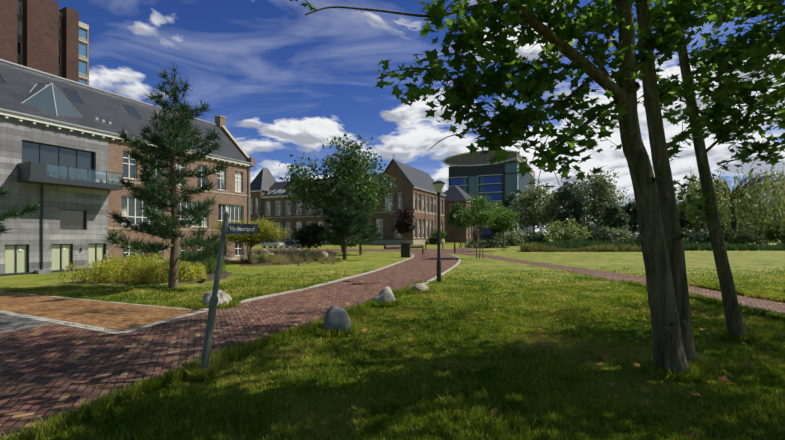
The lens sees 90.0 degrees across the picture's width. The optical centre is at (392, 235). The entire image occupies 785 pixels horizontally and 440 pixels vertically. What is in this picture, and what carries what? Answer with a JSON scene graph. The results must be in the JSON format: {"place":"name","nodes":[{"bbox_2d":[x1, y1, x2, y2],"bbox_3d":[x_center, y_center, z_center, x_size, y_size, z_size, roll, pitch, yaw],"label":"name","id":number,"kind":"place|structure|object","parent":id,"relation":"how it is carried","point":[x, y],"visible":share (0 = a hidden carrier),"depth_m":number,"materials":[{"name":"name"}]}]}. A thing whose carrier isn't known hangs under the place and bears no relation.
{"place":"outdoors","nodes":[
{"label":"outdoors","id":0,"kind":"place"},
{"bbox_2d":[0,313,50,332],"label":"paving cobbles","id":1,"kind":"object","parent":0,"point":[8,323],"visible":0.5,"depth_m":8.99,"materials":[{"name":"grey stone"}]},
{"bbox_2d":[0,0,88,84],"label":"building","id":2,"kind":"structure","parent":0,"point":[48,36],"depth_m":39.92,"materials":[{"name":"brick"}]},
{"bbox_2d":[0,292,196,330],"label":"brick pavement","id":3,"kind":"structure","parent":0,"point":[117,316],"depth_m":10.39,"materials":[{"name":"brown brick"}]},
{"bbox_2d":[0,310,120,333],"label":"kerb band","id":4,"kind":"object","parent":3,"relation":"on","point":[112,331],"visible":1,"depth_m":9.05,"materials":[{"name":"concrete"}]},
{"bbox_2d":[0,291,200,310],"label":"kerb band","id":5,"kind":"object","parent":3,"relation":"on","point":[103,301],"visible":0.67,"depth_m":11.95,"materials":[{"name":"concrete"}]},
{"bbox_2d":[117,311,205,332],"bbox_3d":[-5.297,1.994,9.268,0.220,0.001,2.445,0,0,13],"label":"kerb band","id":6,"kind":"object","parent":3,"relation":"on","point":[153,324],"visible":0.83,"depth_m":9.04,"materials":[{"name":"concrete"}]},
{"bbox_2d":[0,251,458,438],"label":"brick path","id":7,"kind":"structure","parent":0,"point":[46,368],"depth_m":7.25,"materials":[{"name":"red brick"}]},
{"bbox_2d":[423,255,460,283],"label":"kerb island","id":8,"kind":"structure","parent":7,"relation":"on","point":[445,272],"depth_m":21.93,"materials":[{"name":"concrete"}]},
{"bbox_2d":[260,239,300,247],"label":"bush","id":9,"kind":"object","parent":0,"point":[274,245],"depth_m":65.08,"materials":[{"name":"green plant"}]},
{"bbox_2d":[251,249,468,251],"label":"path","id":10,"kind":"structure","parent":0,"point":[365,250],"depth_m":54.21,"materials":[{"name":"red brick"}]},
{"bbox_2d":[384,244,442,254],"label":"logs and posts","id":11,"kind":"object","parent":10,"relation":"on","point":[399,246],"visible":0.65,"depth_m":61.22,"materials":[{"name":"brown wood"}]},
{"bbox_2d":[0,243,784,439],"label":"lawn","id":12,"kind":"structure","parent":0,"point":[742,260],"depth_m":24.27,"materials":[{"name":"green plant"}]},
{"bbox_2d":[0,185,43,240],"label":"pine","id":13,"kind":"object","parent":12,"relation":"on","point":[32,208],"depth_m":13.23,"materials":[{"name":"green plant"}]},
{"bbox_2d":[0,59,254,275],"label":"school building","id":14,"kind":"structure","parent":12,"relation":"on","point":[63,158],"depth_m":22.86,"materials":[{"name":"stone"}]},
{"bbox_2d":[61,272,231,283],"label":"bed mulch","id":15,"kind":"object","parent":12,"relation":"on","point":[211,276],"visible":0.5,"depth_m":17.29,"materials":[{"name":"brown soil"}]},
{"bbox_2d":[57,256,138,282],"bbox_3d":[-12.854,1.444,17.259,2.930,1.209,1.459,0,0,-35],"label":"yellow shrub","id":16,"kind":"object","parent":15,"relation":"on","point":[82,270],"depth_m":16.97,"materials":[{"name":"yellow plant"}]},
{"bbox_2d":[85,253,149,283],"bbox_3d":[-11.756,1.398,17.121,2.237,1.318,1.883,0,0,-1],"label":"yellow shrub","id":17,"kind":"object","parent":15,"relation":"on","point":[104,269],"depth_m":16.90,"materials":[{"name":"yellow plant"}]},
{"bbox_2d":[100,254,135,279],"bbox_3d":[-12.627,1.429,18.390,2.011,1.240,1.958,0,0,-1],"label":"yellow shrub","id":18,"kind":"object","parent":15,"relation":"on","point":[122,263],"depth_m":17.98,"materials":[{"name":"yellow plant"}]},
{"bbox_2d":[120,255,168,284],"bbox_3d":[-10.812,1.431,17.223,1.848,1.249,2.649,0,0,-31],"label":"yellow shrub","id":19,"kind":"object","parent":15,"relation":"on","point":[150,276],"depth_m":16.61,"materials":[{"name":"yellow plant"}]},
{"bbox_2d":[130,250,160,264],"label":"green shrub","id":20,"kind":"object","parent":15,"relation":"on","point":[139,253],"depth_m":19.73,"materials":[{"name":"green plant"}]},
{"bbox_2d":[128,252,167,280],"bbox_3d":[-11.251,1.353,18.265,2.135,1.398,2.101,0,0,-1],"label":"yellow shrub","id":21,"kind":"object","parent":15,"relation":"on","point":[152,258],"depth_m":17.75,"materials":[{"name":"yellow plant"}]},
{"bbox_2d":[146,257,196,281],"bbox_3d":[-9.854,1.492,17.696,2.325,1.122,1.822,0,0,-1],"label":"yellow shrub","id":22,"kind":"object","parent":15,"relation":"on","point":[180,267],"depth_m":17.41,"materials":[{"name":"yellow plant"}]},
{"bbox_2d":[152,253,190,280],"bbox_3d":[-10.335,1.427,18.381,2.355,1.252,1.407,0,0,36],"label":"yellow shrub","id":23,"kind":"object","parent":15,"relation":"on","point":[166,264],"depth_m":18.36,"materials":[{"name":"yellow plant"}]},
{"bbox_2d":[178,261,206,280],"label":"yellow shrub","id":24,"kind":"object","parent":15,"relation":"on","point":[199,269],"depth_m":17.82,"materials":[{"name":"yellow plant"}]},
{"bbox_2d":[199,253,225,274],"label":"green shrub","id":25,"kind":"object","parent":15,"relation":"on","point":[212,263],"depth_m":20.88,"materials":[{"name":"green plant"}]},
{"bbox_2d":[100,65,232,287],"bbox_3d":[-8.538,-2.358,15.137,4.247,8.756,4.868,0,0,-34],"label":"conifer tree","id":26,"kind":"object","parent":12,"relation":"on","point":[150,188],"depth_m":14.89,"materials":[{"name":"green plant"}]},
{"bbox_2d":[202,290,231,306],"bbox_3d":[-4.979,1.811,11.169,0.796,0.541,0.946,0,0,-26],"label":"boulder","id":27,"kind":"object","parent":12,"relation":"on","point":[223,296],"visible":0.44,"depth_m":11.07,"materials":[{"name":"grey stone"}]},
{"bbox_2d":[200,211,257,370],"bbox_3d":[-2.374,0.831,5.825,0.184,2.377,0.992,0,0,35],"label":"street sign","id":28,"kind":"object","parent":12,"relation":"on","point":[232,228],"visible":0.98,"depth_m":5.58,"materials":[{"name":"metal"}]},
{"bbox_2d":[240,253,335,265],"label":"bed mulch","id":29,"kind":"object","parent":12,"relation":"on","point":[257,264],"visible":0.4,"depth_m":28.59,"materials":[{"name":"brown soil"}]},
{"bbox_2d":[205,212,291,258],"bbox_3d":[-10.675,0.079,29.964,6.743,3.882,6.608,0,0,-1],"label":"japanese maple tree","id":30,"kind":"object","parent":29,"relation":"on","point":[264,229],"depth_m":29.18,"materials":[{"name":"green plant"}]},
{"bbox_2d":[245,257,265,263],"bbox_3d":[-10.160,1.805,29.005,1.482,0.514,1.052,0,0,-29],"label":"shrub bed","id":31,"kind":"object","parent":29,"relation":"on","point":[260,259],"depth_m":28.96,"materials":[{"name":"green plant"}]},
{"bbox_2d":[240,244,303,261],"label":"shrubs","id":32,"kind":"object","parent":29,"relation":"on","point":[290,250],"visible":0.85,"depth_m":41.42,"materials":[{"name":"green plant"}]},
{"bbox_2d":[238,249,336,264],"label":"bushes","id":33,"kind":"object","parent":29,"relation":"on","point":[294,258],"visible":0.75,"depth_m":29.93,"materials":[{"name":"green plant"}]},
{"bbox_2d":[199,253,413,310],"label":"kerb","id":34,"kind":"structure","parent":12,"relation":"on","point":[261,297],"depth_m":15.23,"materials":[{"name":"concrete"}]},
{"bbox_2d":[289,221,327,250],"bbox_3d":[-10.402,0.078,50.017,5.298,3.890,5.377,0,0,-1],"label":"shrub","id":35,"kind":"object","parent":12,"relation":"on","point":[313,230],"depth_m":49.07,"materials":[{"name":"green plant"}]},
{"bbox_2d":[323,305,350,333],"bbox_3d":[-1.134,1.765,8.127,0.646,0.646,0.633,7,3,20],"label":"boulder","id":36,"kind":"object","parent":12,"relation":"on","point":[337,318],"visible":0.73,"depth_m":7.89,"materials":[{"name":"grey stone"}]},
{"bbox_2d":[278,132,400,252],"bbox_3d":[-6.393,-5.306,48.089,14.751,14.656,14.153,0,0,-1],"label":"tall tree","id":37,"kind":"object","parent":12,"relation":"on","point":[360,177],"depth_m":45.09,"materials":[{"name":"green plant"}]},
{"bbox_2d":[319,180,381,259],"bbox_3d":[-3.551,-1.405,32.920,4.938,6.850,5.368,0,0,-39],"label":"pine","id":38,"kind":"object","parent":12,"relation":"on","point":[349,212],"depth_m":32.64,"materials":[{"name":"green plant"}]},
{"bbox_2d":[348,200,380,254],"bbox_3d":[-3.541,-0.924,41.723,4.654,5.886,5.157,0,0,-1],"label":"tree","id":39,"kind":"object","parent":12,"relation":"on","point":[364,217],"depth_m":41.25,"materials":[{"name":"green plant"}]},
{"bbox_2d":[374,286,395,303],"bbox_3d":[-0.213,1.782,11.376,0.720,0.600,0.674,0,0,40],"label":"boulder","id":40,"kind":"object","parent":12,"relation":"on","point":[385,295],"visible":0.54,"depth_m":11.16,"materials":[{"name":"grey stone"}]},
{"bbox_2d":[392,207,415,242],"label":"purple tree","id":41,"kind":"object","parent":12,"relation":"on","point":[404,222],"depth_m":85.15,"materials":[{"name":"purple plant"}]},
{"bbox_2d":[400,243,410,257],"bbox_3d":[1.244,1.347,37.051,0.920,1.330,0.700,0,0,11],"label":"trash bin","id":42,"kind":"object","parent":12,"relation":"on","point":[405,249],"visible":1,"depth_m":36.74,"materials":[{"name":"grey"}]},
{"bbox_2d":[408,283,428,290],"bbox_3d":[0.936,1.893,14.124,0.809,0.379,0.582,0,0,28],"label":"boulder","id":43,"kind":"object","parent":12,"relation":"on","point":[418,286],"visible":0.52,"depth_m":13.92,"materials":[{"name":"grey stone"}]},
{"bbox_2d":[425,238,443,244],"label":"shrub","id":44,"kind":"object","parent":12,"relation":"on","point":[433,241],"visible":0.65,"depth_m":92.21,"materials":[{"name":"green plant"}]},
{"bbox_2d":[433,180,444,281],"bbox_3d":[2.015,-0.198,17.070,0.550,4.420,0.550,0,0,-1],"label":"lamp post","id":45,"kind":"object","parent":12,"relation":"on","point":[438,185],"visible":1,"depth_m":17.00,"materials":[{"name":"grey metal"}]},
{"bbox_2d":[431,230,446,240],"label":"shrub","id":46,"kind":"object","parent":12,"relation":"on","point":[442,234],"visible":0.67,"depth_m":91.41,"materials":[{"name":"green plant"}]},
{"bbox_2d":[441,202,472,243],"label":"tree","id":47,"kind":"object","parent":12,"relation":"on","point":[458,222],"depth_m":99.31,"materials":[{"name":"green plant"}]},
{"bbox_2d":[456,194,500,257],"bbox_3d":[7.603,-0.858,35.001,3.907,5.745,3.778,0,0,-1],"label":"young tree","id":48,"kind":"object","parent":12,"relation":"on","point":[485,216],"depth_m":34.56,"materials":[{"name":"green plant"}]},
{"bbox_2d":[476,246,482,258],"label":"stakes","id":49,"kind":"object","parent":12,"relation":"on","point":[476,251],"visible":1,"depth_m":35.01,"materials":[{"name":"brown wood"}]},
{"bbox_2d":[459,238,508,247],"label":"hedge shrub","id":50,"kind":"object","parent":12,"relation":"on","point":[491,243],"visible":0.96,"depth_m":65.81,"materials":[{"name":"green plant"}]},
{"bbox_2d":[488,204,519,250],"bbox_3d":[14.483,-1.156,51.448,4.474,6.341,4.466,0,0,-1],"label":"young tree","id":51,"kind":"object","parent":12,"relation":"on","point":[504,223],"depth_m":51.00,"materials":[{"name":"green plant"}]},
{"bbox_2d":[497,192,520,232],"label":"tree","id":52,"kind":"object","parent":12,"relation":"on","point":[508,203],"depth_m":106.10,"materials":[{"name":"green plant"}]},
{"bbox_2d":[492,228,532,245],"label":"bush","id":53,"kind":"object","parent":12,"relation":"on","point":[511,239],"visible":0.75,"depth_m":79.08,"materials":[{"name":"green plant"}]},
{"bbox_2d":[520,232,551,242],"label":"bush","id":54,"kind":"object","parent":12,"relation":"on","point":[538,237],"visible":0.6,"depth_m":78.44,"materials":[{"name":"green plant"}]},
{"bbox_2d":[290,0,784,376],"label":"maple trees","id":55,"kind":"object","parent":12,"relation":"on","point":[508,61],"depth_m":5.47,"materials":[{"name":"green plant"}]},
{"bbox_2d":[314,284,777,439],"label":"fallen leaves","id":56,"kind":"object","parent":12,"relation":"on","point":[604,357],"visible":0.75,"depth_m":6.45,"materials":[{"name":"brown plant"}]},
{"bbox_2d":[515,242,641,251],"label":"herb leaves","id":57,"kind":"object","parent":12,"relation":"on","point":[528,247],"visible":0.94,"depth_m":49.73,"materials":[{"name":"green plant"}]},
{"bbox_2d":[568,219,623,242],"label":"bush","id":58,"kind":"object","parent":12,"relation":"on","point":[599,232],"visible":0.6,"depth_m":77.89,"materials":[{"name":"green plant"}]},
{"bbox_2d":[430,250,784,314],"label":"path","id":59,"kind":"structure","parent":12,"relation":"on","point":[779,307],"depth_m":18.90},
{"bbox_2d":[452,214,456,252],"bbox_3d":[7.334,-0.313,46.281,0.550,4.650,0.550,0,0,-1],"label":"lamp post","id":60,"kind":"object","parent":59,"relation":"on","point":[454,215],"visible":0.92,"depth_m":46.23,"materials":[{"name":"grey metal"}]},
{"bbox_2d":[605,226,638,242],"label":"bush","id":61,"kind":"object","parent":12,"relation":"on","point":[625,237],"depth_m":84.85,"materials":[{"name":"green plant"}]},
{"bbox_2d":[628,229,640,243],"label":"bush","id":62,"kind":"object","parent":12,"relation":"on","point":[637,239],"visible":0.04,"depth_m":82.21,"materials":[{"name":"green plant"}]},
{"bbox_2d":[530,239,784,250],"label":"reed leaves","id":63,"kind":"object","parent":12,"relation":"on","point":[694,246],"visible":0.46,"depth_m":54.06,"materials":[{"name":"green plant"}]},
{"bbox_2d":[53,0,784,235],"label":"sky","id":64,"kind":"structure","parent":0,"point":[285,81],"materials":[{"name":"blue"}]},
{"bbox_2d":[452,246,494,249],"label":"path","id":65,"kind":"structure","parent":0,"point":[472,248],"depth_m":62.49,"materials":[{"name":"grey concrete"}]},
{"bbox_2d":[445,236,779,245],"bbox_3d":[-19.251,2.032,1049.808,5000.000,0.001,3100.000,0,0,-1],"label":"ground","id":66,"kind":"structure","parent":0,"point":[774,243],"depth_m":121.99,"materials":[{"name":"green plant"}]},
{"bbox_2d":[250,159,478,244],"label":"school building","id":67,"kind":"structure","parent":66,"relation":"on","point":[416,191],"depth_m":101.23,"materials":[{"name":"brick"}]},
{"bbox_2d":[442,150,534,240],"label":"office building","id":68,"kind":"structure","parent":66,"relation":"on","point":[473,173],"depth_m":169.79,"materials":[{"name":"grey"}]},
{"bbox_2d":[487,201,502,237],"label":"tree","id":69,"kind":"object","parent":66,"relation":"on","point":[495,230],"depth_m":129.33,"materials":[{"name":"green plant"}]},
{"bbox_2d":[507,181,564,232],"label":"tree","id":70,"kind":"object","parent":66,"relation":"on","point":[527,200],"depth_m":119.36,"materials":[{"name":"green plant"}]},
{"bbox_2d":[530,183,573,232],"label":"tree","id":71,"kind":"object","parent":66,"relation":"on","point":[555,205],"visible":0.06,"depth_m":129.67,"materials":[{"name":"green plant"}]},
{"bbox_2d":[535,215,591,241],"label":"bush","id":72,"kind":"object","parent":66,"relation":"on","point":[554,231],"depth_m":75.57,"materials":[{"name":"green plant"}]},
{"bbox_2d":[548,180,590,228],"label":"tree","id":73,"kind":"object","parent":66,"relation":"on","point":[577,203],"depth_m":115.24,"materials":[{"name":"green plant"}]},
{"bbox_2d":[562,177,624,226],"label":"tree","id":74,"kind":"object","parent":66,"relation":"on","point":[619,198],"depth_m":132.45,"materials":[{"name":"green plant"}]},
{"bbox_2d":[575,166,630,227],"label":"tree","id":75,"kind":"object","parent":66,"relation":"on","point":[599,186],"depth_m":123.24,"materials":[{"name":"green plant"}]},
{"bbox_2d":[593,200,630,231],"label":"tree","id":76,"kind":"object","parent":66,"relation":"on","point":[619,219],"depth_m":103.20,"materials":[{"name":"green plant"}]},
{"bbox_2d":[618,199,638,236],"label":"tree","id":77,"kind":"object","parent":66,"relation":"on","point":[629,208],"depth_m":109.13,"materials":[{"name":"green plant"}]},
{"bbox_2d":[635,199,727,232],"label":"tree","id":78,"kind":"object","parent":66,"relation":"on","point":[682,220],"visible":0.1,"depth_m":87.29,"materials":[{"name":"green plant"}]},
{"bbox_2d":[675,162,784,237],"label":"willow tree","id":79,"kind":"object","parent":66,"relation":"on","point":[776,202],"depth_m":76.23,"materials":[{"name":"green plant"}]},
{"bbox_2d":[721,227,766,244],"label":"bush","id":80,"kind":"object","parent":66,"relation":"on","point":[733,236],"visible":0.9,"depth_m":76.26,"materials":[{"name":"green plant"}]},
{"bbox_2d":[718,200,775,236],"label":"tree","id":81,"kind":"object","parent":66,"relation":"on","point":[722,226],"depth_m":106.92,"materials":[{"name":"green plant"}]},
{"bbox_2d":[740,222,777,244],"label":"bush","id":82,"kind":"object","parent":66,"relation":"on","point":[766,241],"visible":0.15,"depth_m":85.79,"materials":[{"name":"green plant"}]},
{"bbox_2d":[761,220,784,245],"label":"bush","id":83,"kind":"object","parent":66,"relation":"on","point":[772,235],"depth_m":78.56,"materials":[{"name":"green plant"}]},
{"bbox_2d":[681,227,729,243],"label":"bush","id":84,"kind":"object","parent":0,"point":[692,236],"depth_m":70.59,"materials":[{"name":"green plant"}]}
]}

